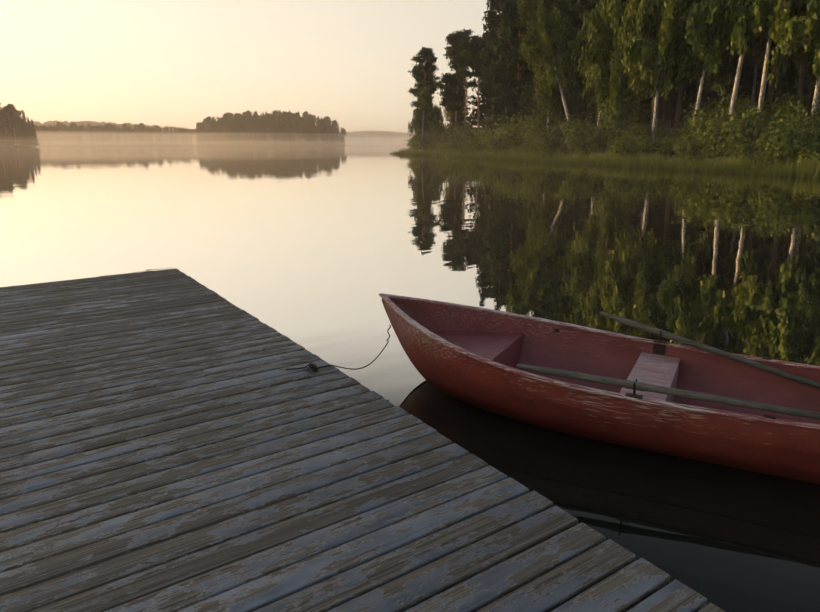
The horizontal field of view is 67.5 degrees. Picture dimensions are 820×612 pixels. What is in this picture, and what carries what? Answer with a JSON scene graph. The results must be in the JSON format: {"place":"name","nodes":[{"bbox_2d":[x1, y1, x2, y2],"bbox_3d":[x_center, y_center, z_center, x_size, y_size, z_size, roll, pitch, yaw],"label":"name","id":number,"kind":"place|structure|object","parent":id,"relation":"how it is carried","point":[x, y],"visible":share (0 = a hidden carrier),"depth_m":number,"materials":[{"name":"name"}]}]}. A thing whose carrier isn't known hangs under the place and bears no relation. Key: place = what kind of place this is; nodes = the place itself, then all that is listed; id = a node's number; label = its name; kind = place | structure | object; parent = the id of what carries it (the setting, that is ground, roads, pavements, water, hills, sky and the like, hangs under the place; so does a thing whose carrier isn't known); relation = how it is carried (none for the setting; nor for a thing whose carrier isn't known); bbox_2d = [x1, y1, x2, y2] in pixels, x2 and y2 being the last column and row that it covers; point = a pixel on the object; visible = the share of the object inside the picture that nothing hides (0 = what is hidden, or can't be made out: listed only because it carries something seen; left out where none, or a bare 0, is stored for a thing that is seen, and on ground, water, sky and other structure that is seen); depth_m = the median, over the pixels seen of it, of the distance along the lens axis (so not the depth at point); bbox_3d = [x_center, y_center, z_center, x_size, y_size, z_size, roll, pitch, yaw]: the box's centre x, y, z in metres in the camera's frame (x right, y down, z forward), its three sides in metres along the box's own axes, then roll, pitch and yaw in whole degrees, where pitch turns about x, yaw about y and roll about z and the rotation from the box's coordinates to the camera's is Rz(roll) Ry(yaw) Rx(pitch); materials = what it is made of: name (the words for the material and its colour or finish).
{"place":"outdoors","nodes":[
{"label":"outdoors","id":0,"kind":"place"},
{"bbox_2d":[1,144,34,146],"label":"shore","id":1,"kind":"structure","parent":0,"point":[5,145],"depth_m":320.78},
{"bbox_2d":[0,121,7,144],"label":"headland tree","id":2,"kind":"object","parent":1,"relation":"on","point":[2,133],"visible":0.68,"depth_m":314.76,"materials":[{"name":"green plant"}]},
{"bbox_2d":[1,105,16,141],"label":"headland tree","id":3,"kind":"object","parent":1,"relation":"on","point":[8,114],"visible":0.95,"depth_m":311.16,"materials":[{"name":"plant"}]},
{"bbox_2d":[5,119,14,145],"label":"headland tree","id":4,"kind":"object","parent":1,"relation":"on","point":[9,137],"visible":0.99,"depth_m":313.20,"materials":[{"name":"green plant"}]},
{"bbox_2d":[21,109,33,146],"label":"headland tree","id":5,"kind":"object","parent":1,"relation":"on","point":[26,138],"visible":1,"depth_m":325.19,"materials":[{"name":"plant"}]},
{"bbox_2d":[29,119,39,146],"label":"headland tree","id":6,"kind":"object","parent":1,"relation":"on","point":[34,133],"visible":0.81,"depth_m":341.74,"materials":[{"name":"green plant"}]},
{"bbox_2d":[30,120,195,143],"bbox_3d":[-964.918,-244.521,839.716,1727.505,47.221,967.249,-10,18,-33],"label":"forest","id":7,"kind":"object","parent":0,"point":[67,123],"depth_m":1138.36,"materials":[{"name":"plant"}]},
{"bbox_2d":[30,143,196,145],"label":"shore strip","id":8,"kind":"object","parent":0,"point":[106,144],"depth_m":555.49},
{"bbox_2d":[195,137,346,145],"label":"island","id":9,"kind":"structure","parent":0,"point":[269,141],"depth_m":518.17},
{"bbox_2d":[229,117,237,143],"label":"island tree","id":10,"kind":"object","parent":9,"relation":"on","point":[232,138],"visible":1,"depth_m":508.35,"materials":[{"name":"plant"}]},
{"bbox_2d":[237,115,245,141],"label":"island tree","id":11,"kind":"object","parent":9,"relation":"on","point":[241,137],"visible":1,"depth_m":508.24,"materials":[{"name":"plant"}]},
{"bbox_2d":[244,117,254,134],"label":"island tree","id":12,"kind":"object","parent":9,"relation":"on","point":[250,123],"visible":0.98,"depth_m":510.03,"materials":[{"name":"green plant"}]},
{"bbox_2d":[260,116,265,141],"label":"island tree","id":13,"kind":"object","parent":9,"relation":"on","point":[263,136],"visible":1,"depth_m":509.98,"materials":[{"name":"plant"}]},
{"bbox_2d":[279,115,292,142],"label":"island tree","id":14,"kind":"object","parent":9,"relation":"on","point":[286,124],"visible":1,"depth_m":510.31,"materials":[{"name":"plant"}]},
{"bbox_2d":[300,111,312,124],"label":"island tree","id":15,"kind":"object","parent":9,"relation":"on","point":[305,116],"visible":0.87,"depth_m":536.39,"materials":[{"name":"green plant"}]},
{"bbox_2d":[0,0,564,133],"label":"sky","id":16,"kind":"structure","parent":0,"point":[162,63],"materials":[{"name":"beige"}]},
{"bbox_2d":[0,268,724,611],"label":"dock planks","id":17,"kind":"object","parent":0,"point":[174,440],"visible":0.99,"depth_m":2.96,"materials":[{"name":"grey wood"}]},
{"bbox_2d":[343,130,414,143],"bbox_3d":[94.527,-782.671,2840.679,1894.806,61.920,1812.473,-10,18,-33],"label":"hills","id":18,"kind":"structure","parent":0,"point":[373,137],"depth_m":2360.14,"materials":[{"name":"beige"}]},
{"bbox_2d":[0,144,819,611],"bbox_3d":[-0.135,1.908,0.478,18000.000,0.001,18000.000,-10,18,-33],"label":"lake water","id":19,"kind":"structure","parent":0,"point":[316,250],"depth_m":10.48,"materials":[{"name":"beige liquid"}]},
{"bbox_2d":[379,293,819,483],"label":"rowboat","id":20,"kind":"object","parent":19,"relation":"on","point":[473,355],"visible":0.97,"depth_m":4.47,"materials":[{"name":"paint"}]},
{"bbox_2d":[517,312,819,419],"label":"oars","id":21,"kind":"object","parent":20,"relation":"on","point":[639,386],"visible":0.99,"depth_m":3.92,"materials":[{"name":"grey wood"}]},
{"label":"dock","id":22,"kind":"structure","parent":19,"relation":"in","visible":0},
{"bbox_2d":[286,325,390,370],"bbox_3d":[-0.472,0.418,4.914,0.211,0.259,1.173,12,19,37],"label":"mooring rope","id":23,"kind":"object","parent":22,"relation":"attached to","point":[312,367],"visible":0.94,"depth_m":4.77,"materials":[{"name":"black"}]},
{"bbox_2d":[412,127,819,169],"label":"peninsula ground","id":24,"kind":"structure","parent":0,"point":[590,155],"depth_m":58.92,"materials":[{"name":"green plant"}]},
{"bbox_2d":[404,138,419,151],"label":"shore shrub","id":25,"kind":"object","parent":24,"relation":"on","point":[415,146],"visible":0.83,"depth_m":113.38,"materials":[{"name":"green plant"}]},
{"bbox_2d":[407,81,435,150],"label":"birch tree","id":26,"kind":"object","parent":24,"relation":"on","point":[419,122],"visible":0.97,"depth_m":104.46,"materials":[{"name":"green plant"}]},
{"bbox_2d":[408,46,438,88],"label":"pine tree","id":27,"kind":"object","parent":24,"relation":"on","point":[428,59],"visible":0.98,"depth_m":108.11,"materials":[{"name":"green plant"}]},
{"bbox_2d":[409,71,440,106],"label":"pine tree","id":28,"kind":"object","parent":24,"relation":"on","point":[419,86],"visible":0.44,"depth_m":113.83,"materials":[{"name":"green plant"}]},
{"bbox_2d":[424,104,445,145],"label":"tree","id":29,"kind":"object","parent":24,"relation":"on","point":[439,130],"visible":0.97,"depth_m":103.73,"materials":[{"name":"green plant"}]},
{"bbox_2d":[434,72,463,134],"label":"pine tree","id":30,"kind":"object","parent":24,"relation":"on","point":[449,87],"visible":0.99,"depth_m":100.34,"materials":[{"name":"green plant"}]},
{"bbox_2d":[436,132,467,145],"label":"shore shrub","id":31,"kind":"object","parent":24,"relation":"on","point":[444,138],"visible":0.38,"depth_m":100.36,"materials":[{"name":"green plant"}]},
{"bbox_2d":[443,69,467,125],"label":"birch tree","id":32,"kind":"object","parent":24,"relation":"on","point":[447,114],"visible":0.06,"depth_m":121.28,"materials":[{"name":"green plant"}]},
{"bbox_2d":[443,28,474,127],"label":"pine tree","id":33,"kind":"object","parent":24,"relation":"on","point":[455,39],"visible":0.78,"depth_m":103.85,"materials":[{"name":"green plant"}]},
{"bbox_2d":[447,78,471,128],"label":"spruce tree","id":34,"kind":"object","parent":24,"relation":"on","point":[460,114],"visible":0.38,"depth_m":114.07,"materials":[{"name":"green plant"}]},
{"bbox_2d":[445,124,481,145],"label":"shore shrub","id":35,"kind":"object","parent":24,"relation":"on","point":[455,130],"visible":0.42,"depth_m":100.23,"materials":[{"name":"green plant"}]},
{"bbox_2d":[447,41,484,139],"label":"pine tree","id":36,"kind":"object","parent":24,"relation":"on","point":[468,52],"visible":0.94,"depth_m":95.03,"materials":[{"name":"green plant"}]},
{"bbox_2d":[457,35,486,137],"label":"pine tree","id":37,"kind":"object","parent":24,"relation":"on","point":[477,39],"visible":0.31,"depth_m":95.06,"materials":[{"name":"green plant"}]},
{"bbox_2d":[461,136,487,153],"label":"shore shrub","id":38,"kind":"object","parent":24,"relation":"on","point":[473,148],"visible":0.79,"depth_m":88.73,"materials":[{"name":"green plant"}]},
{"bbox_2d":[467,0,500,132],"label":"spruce tree","id":39,"kind":"object","parent":24,"relation":"on","point":[488,34],"visible":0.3,"depth_m":100.59,"materials":[{"name":"green plant"}]},
{"bbox_2d":[475,121,497,150],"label":"shore shrub","id":40,"kind":"object","parent":24,"relation":"on","point":[483,141],"visible":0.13,"depth_m":86.23,"materials":[{"name":"green plant"}]},
{"bbox_2d":[475,36,512,121],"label":"pine tree","id":41,"kind":"object","parent":24,"relation":"on","point":[487,57],"visible":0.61,"depth_m":91.15,"materials":[{"name":"green plant"}]},
{"bbox_2d":[483,128,510,154],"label":"shore shrub","id":42,"kind":"object","parent":24,"relation":"on","point":[494,145],"visible":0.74,"depth_m":80.41,"materials":[{"name":"green plant"}]},
{"bbox_2d":[482,0,520,36],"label":"pine tree","id":43,"kind":"object","parent":24,"relation":"on","point":[493,21],"visible":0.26,"depth_m":93.41,"materials":[{"name":"green plant"}]},
{"bbox_2d":[489,115,519,151],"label":"shore shrub","id":44,"kind":"object","parent":24,"relation":"on","point":[509,135],"visible":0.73,"depth_m":78.88,"materials":[{"name":"green plant"}]},
{"bbox_2d":[479,0,531,138],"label":"spruce tree","id":45,"kind":"object","parent":24,"relation":"on","point":[509,61],"visible":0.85,"depth_m":81.95,"materials":[{"name":"green plant"}]},
{"bbox_2d":[489,50,526,93],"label":"pine tree","id":46,"kind":"object","parent":24,"relation":"on","point":[520,71],"visible":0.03,"depth_m":92.32,"materials":[{"name":"green plant"}]},
{"bbox_2d":[491,0,526,92],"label":"pine tree","id":47,"kind":"object","parent":24,"relation":"on","point":[520,26],"visible":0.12,"depth_m":86.70,"materials":[{"name":"green plant"}]},
{"bbox_2d":[490,107,544,144],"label":"shore shrub","id":48,"kind":"object","parent":24,"relation":"on","point":[523,124],"visible":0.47,"depth_m":77.93,"materials":[{"name":"green plant"}]},
{"bbox_2d":[517,34,532,100],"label":"pine tree","id":49,"kind":"object","parent":24,"relation":"on","point":[522,37],"visible":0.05,"depth_m":94.06,"materials":[{"name":"green plant"}]},
{"bbox_2d":[518,123,541,144],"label":"shore shrub","id":50,"kind":"object","parent":24,"relation":"on","point":[526,137],"visible":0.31,"depth_m":75.92,"materials":[{"name":"green plant"}]},
{"bbox_2d":[518,33,549,124],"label":"spruce tree","id":51,"kind":"object","parent":24,"relation":"on","point":[530,82],"visible":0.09,"depth_m":91.93,"materials":[{"name":"green plant"}]},
{"bbox_2d":[516,0,551,117],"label":"pine tree","id":52,"kind":"object","parent":24,"relation":"on","point":[522,32],"visible":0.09,"depth_m":85.06,"materials":[{"name":"green plant"}]},
{"bbox_2d":[526,123,565,154],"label":"shore shrub","id":53,"kind":"object","parent":24,"relation":"on","point":[543,139],"visible":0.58,"depth_m":68.83,"materials":[{"name":"green plant"}]},
{"bbox_2d":[519,0,575,130],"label":"birch tree","id":54,"kind":"object","parent":24,"relation":"on","point":[552,103],"visible":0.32,"depth_m":77.01,"materials":[{"name":"green plant"}]},
{"bbox_2d":[517,0,583,121],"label":"birch tree","id":55,"kind":"object","parent":24,"relation":"on","point":[544,45],"visible":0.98,"depth_m":70.78,"materials":[{"name":"green plant"}]},
{"bbox_2d":[542,112,583,150],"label":"shore shrub","id":56,"kind":"object","parent":24,"relation":"on","point":[563,125],"visible":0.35,"depth_m":68.22,"materials":[{"name":"green plant"}]},
{"bbox_2d":[549,0,583,128],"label":"pine tree","id":57,"kind":"object","parent":24,"relation":"on","point":[575,20],"visible":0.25,"depth_m":77.13,"materials":[{"name":"green plant"}]},
{"bbox_2d":[550,27,591,126],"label":"spruce tree","id":58,"kind":"object","parent":24,"relation":"on","point":[577,103],"visible":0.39,"depth_m":86.94,"materials":[{"name":"green plant"}]},
{"bbox_2d":[568,0,597,119],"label":"pine tree","id":59,"kind":"object","parent":24,"relation":"on","point":[581,8],"visible":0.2,"depth_m":72.17,"materials":[{"name":"green plant"}]},
{"bbox_2d":[561,123,606,154],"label":"shore shrub","id":60,"kind":"object","parent":24,"relation":"on","point":[576,136],"visible":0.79,"depth_m":62.74,"materials":[{"name":"green plant"}]},
{"bbox_2d":[579,121,615,152],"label":"shore shrub","id":61,"kind":"object","parent":24,"relation":"on","point":[594,146],"visible":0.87,"depth_m":62.05,"materials":[{"name":"green plant"}]},
{"bbox_2d":[571,0,634,128],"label":"birch tree","id":62,"kind":"object","parent":24,"relation":"on","point":[594,19],"visible":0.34,"depth_m":61.49,"materials":[{"name":"green plant"}]},
{"bbox_2d":[391,146,819,178],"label":"shore reeds","id":63,"kind":"object","parent":24,"relation":"on","point":[804,171],"visible":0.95,"depth_m":49.76,"materials":[{"name":"green plant"}]},
{"bbox_2d":[602,124,629,149],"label":"shore shrub","id":64,"kind":"object","parent":24,"relation":"on","point":[617,133],"visible":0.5,"depth_m":61.04,"materials":[{"name":"green plant"}]},
{"bbox_2d":[585,33,650,124],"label":"spruce tree","id":65,"kind":"object","parent":24,"relation":"on","point":[591,104],"visible":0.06,"depth_m":68.32,"materials":[{"name":"green plant"}]},
{"bbox_2d":[580,0,661,122],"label":"birch tree","id":66,"kind":"object","parent":24,"relation":"on","point":[612,80],"visible":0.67,"depth_m":59.99,"materials":[{"name":"green plant"}]},
{"bbox_2d":[595,88,652,135],"bbox_3d":[21.981,-19.298,62.188,5.611,5.140,8.404,10,18,32],"label":"shore shrub","id":67,"kind":"object","parent":24,"relation":"on","point":[624,117],"visible":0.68,"depth_m":60.65,"materials":[{"name":"green plant"}]},
{"bbox_2d":[608,130,657,160],"bbox_3d":[19.566,-14.185,54.824,3.306,3.028,4.952,-11,18,-36],"label":"shore shrub","id":68,"kind":"object","parent":24,"relation":"on","point":[638,147],"visible":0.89,"depth_m":54.76,"materials":[{"name":"green plant"}]},
{"bbox_2d":[620,120,673,145],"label":"shore shrub","id":69,"kind":"object","parent":24,"relation":"on","point":[638,134],"visible":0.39,"depth_m":56.55,"materials":[{"name":"green plant"}]},
{"bbox_2d":[637,116,665,132],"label":"shore shrub","id":70,"kind":"object","parent":24,"relation":"on","point":[649,126],"visible":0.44,"depth_m":61.87,"materials":[{"name":"green plant"}]},
{"bbox_2d":[643,138,661,158],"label":"shore shrub","id":71,"kind":"object","parent":24,"relation":"on","point":[652,151],"visible":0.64,"depth_m":53.91,"materials":[{"name":"green plant"}]},
{"bbox_2d":[617,0,699,143],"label":"birch tree","id":72,"kind":"object","parent":24,"relation":"on","point":[652,14],"visible":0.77,"depth_m":54.16,"materials":[{"name":"green plant"}]},
{"bbox_2d":[654,137,678,157],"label":"shore shrub","id":73,"kind":"object","parent":24,"relation":"on","point":[666,149],"visible":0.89,"depth_m":52.82,"materials":[{"name":"green plant"}]},
{"bbox_2d":[641,77,693,128],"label":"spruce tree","id":74,"kind":"object","parent":24,"relation":"on","point":[661,109],"visible":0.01,"depth_m":76.48,"materials":[{"name":"green plant"}]},
{"bbox_2d":[641,14,702,131],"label":"spruce tree","id":75,"kind":"object","parent":24,"relation":"on","point":[668,111],"visible":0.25,"depth_m":67.40,"materials":[{"name":"green plant"}]},
{"bbox_2d":[673,53,684,133],"bbox_3d":[26.107,-27.859,58.772,7.052,21.934,9.147,-12,19,-38],"label":"pine tree","id":76,"kind":"object","parent":24,"relation":"on","point":[678,110],"visible":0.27,"depth_m":60.38,"materials":[{"name":"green plant"}]},
{"bbox_2d":[671,134,700,158],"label":"shore shrub","id":77,"kind":"object","parent":24,"relation":"on","point":[684,147],"visible":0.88,"depth_m":50.43,"materials":[{"name":"green plant"}]},
{"bbox_2d":[657,0,738,137],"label":"birch tree","id":78,"kind":"object","parent":24,"relation":"on","point":[705,43],"visible":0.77,"depth_m":50.73,"materials":[{"name":"green plant"}]},
{"bbox_2d":[680,102,719,145],"bbox_3d":[24.575,-15.183,51.782,3.359,4.002,4.556,5,16,18],"label":"shore shrub","id":79,"kind":"object","parent":24,"relation":"on","point":[694,123],"visible":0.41,"depth_m":50.69,"materials":[{"name":"green plant"}]},
{"bbox_2d":[692,123,724,158],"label":"shore shrub","id":80,"kind":"object","parent":24,"relation":"on","point":[705,150],"visible":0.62,"depth_m":48.94,"materials":[{"name":"green plant"}]},
{"bbox_2d":[690,102,726,132],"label":"shore shrub","id":81,"kind":"object","parent":24,"relation":"on","point":[707,112],"visible":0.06,"depth_m":52.13,"materials":[{"name":"green plant"}]},
{"bbox_2d":[686,54,733,92],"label":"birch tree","id":82,"kind":"object","parent":24,"relation":"on","point":[724,58],"visible":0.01,"depth_m":73.52,"materials":[{"name":"green plant"}]},
{"bbox_2d":[702,64,726,108],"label":"spruce tree","id":83,"kind":"object","parent":24,"relation":"on","point":[712,93],"visible":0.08,"depth_m":77.80,"materials":[{"name":"green plant"}]},
{"bbox_2d":[689,94,751,119],"bbox_3d":[28.660,-17.410,56.863,4.546,4.164,6.809,-3,15,-11],"label":"shore shrub","id":84,"kind":"object","parent":24,"relation":"on","point":[713,107],"visible":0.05,"depth_m":55.40,"materials":[{"name":"green plant"}]},
{"bbox_2d":[684,82,758,122],"bbox_3d":[27.777,-17.263,54.920,5.206,4.768,7.797,0,15,0],"label":"shore shrub","id":85,"kind":"object","parent":24,"relation":"on","point":[739,106],"visible":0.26,"depth_m":52.75,"materials":[{"name":"green plant"}]},
{"bbox_2d":[691,112,757,156],"bbox_3d":[24.734,-13.219,47.351,5.001,3.416,4.670,-10,18,-34],"label":"shore shrub","id":86,"kind":"object","parent":24,"relation":"on","point":[733,133],"visible":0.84,"depth_m":47.00,"materials":[{"name":"green plant"}]},
{"bbox_2d":[717,43,752,109],"bbox_3d":[32.551,-23.760,60.761,3.542,12.254,3.592,-9,17,-30],"label":"spruce tree","id":87,"kind":"object","parent":24,"relation":"on","point":[744,78],"visible":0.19,"depth_m":60.44,"materials":[{"name":"green plant"}]},
{"bbox_2d":[721,140,762,161],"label":"shore shrub","id":88,"kind":"object","parent":24,"relation":"on","point":[744,148],"visible":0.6,"depth_m":44.63,"materials":[{"name":"green plant"}]},
{"bbox_2d":[705,0,798,126],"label":"birch tree","id":89,"kind":"object","parent":24,"relation":"on","point":[740,47],"visible":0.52,"depth_m":46.69,"materials":[{"name":"green plant"}]},
{"bbox_2d":[737,38,782,123],"bbox_3d":[35.610,-28.822,61.784,6.603,21.848,6.109,-11,18,-35],"label":"birch tree","id":90,"kind":"object","parent":24,"relation":"on","point":[756,60],"visible":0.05,"depth_m":62.55,"materials":[{"name":"green plant"}]},
{"bbox_2d":[721,0,809,149],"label":"birch tree","id":91,"kind":"object","parent":24,"relation":"on","point":[759,19],"visible":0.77,"depth_m":45.17,"materials":[{"name":"green plant"}]},
{"bbox_2d":[745,34,797,109],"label":"spruce tree","id":92,"kind":"object","parent":24,"relation":"on","point":[758,80],"visible":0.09,"depth_m":66.49,"materials":[{"name":"plant"}]},
{"bbox_2d":[727,99,818,142],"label":"shore shrub","id":93,"kind":"object","parent":24,"relation":"on","point":[763,124],"visible":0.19,"depth_m":45.50,"materials":[{"name":"green plant"}]},
{"bbox_2d":[737,81,814,122],"bbox_3d":[30.008,-15.936,50.474,4.729,4.331,7.082,1,15,5],"label":"shore shrub","id":94,"kind":"object","parent":24,"relation":"on","point":[788,100],"visible":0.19,"depth_m":48.61,"materials":[{"name":"green plant"}]},
{"bbox_2d":[764,29,796,114],"bbox_3d":[34.193,-21.006,56.081,2.864,9.770,2.824,-3,15,-11],"label":"spruce tree","id":95,"kind":"object","parent":24,"relation":"on","point":[783,79],"visible":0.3,"depth_m":55.90,"materials":[{"name":"green plant"}]},
{"bbox_2d":[755,109,813,157],"bbox_3d":[26.090,-11.933,42.745,3.843,3.510,3.368,0,15,-1],"label":"shore shrub","id":96,"kind":"object","parent":24,"relation":"on","point":[760,140],"visible":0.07,"depth_m":42.84,"materials":[{"name":"green plant"}]},
{"bbox_2d":[766,4,804,109],"bbox_3d":[30.592,-23.911,50.218,8.167,19.826,8.784,8,17,29],"label":"pine tree","id":97,"kind":"object","parent":24,"relation":"on","point":[771,89],"visible":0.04,"depth_m":51.73,"materials":[{"name":"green plant"}]},
{"bbox_2d":[756,111,819,167],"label":"shore shrub","id":98,"kind":"object","parent":24,"relation":"on","point":[781,144],"visible":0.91,"depth_m":39.93,"materials":[{"name":"green plant"}]},
{"bbox_2d":[765,0,819,121],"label":"birch tree","id":99,"kind":"object","parent":24,"relation":"on","point":[803,33],"visible":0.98,"depth_m":42.06,"materials":[{"name":"green plant"}]},
{"bbox_2d":[775,105,819,145],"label":"shore shrub","id":100,"kind":"object","parent":24,"relation":"on","point":[812,124],"visible":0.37,"depth_m":41.33,"materials":[{"name":"green plant"}]},
{"bbox_2d":[796,49,807,102],"bbox_3d":[31.006,-25.235,48.546,7.323,22.947,8.456,4,15,13],"label":"pine tree","id":101,"kind":"object","parent":24,"relation":"on","point":[801,79],"visible":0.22,"depth_m":49.10,"materials":[{"name":"brown plant"}]},
{"bbox_2d":[790,52,813,108],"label":"spruce tree","id":102,"kind":"object","parent":24,"relation":"on","point":[795,68],"visible":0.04,"depth_m":78.74,"materials":[{"name":"green plant"}]},
{"bbox_2d":[787,141,819,167],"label":"shore shrub","id":103,"kind":"object","parent":24,"relation":"on","point":[808,155],"visible":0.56,"depth_m":38.89,"materials":[{"name":"green plant"}]},
{"bbox_2d":[792,7,819,113],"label":"birch tree","id":104,"kind":"object","parent":24,"relation":"on","point":[813,77],"visible":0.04,"depth_m":53.42,"materials":[{"name":"green plant"}]},
{"bbox_2d":[796,43,816,98],"bbox_3d":[39.064,-24.632,53.716,7.716,17.075,6.635,-2,15,-7],"label":"birch tree","id":105,"kind":"object","parent":24,"relation":"on","point":[808,86],"visible":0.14,"depth_m":56.12,"materials":[{"name":"green plant"}]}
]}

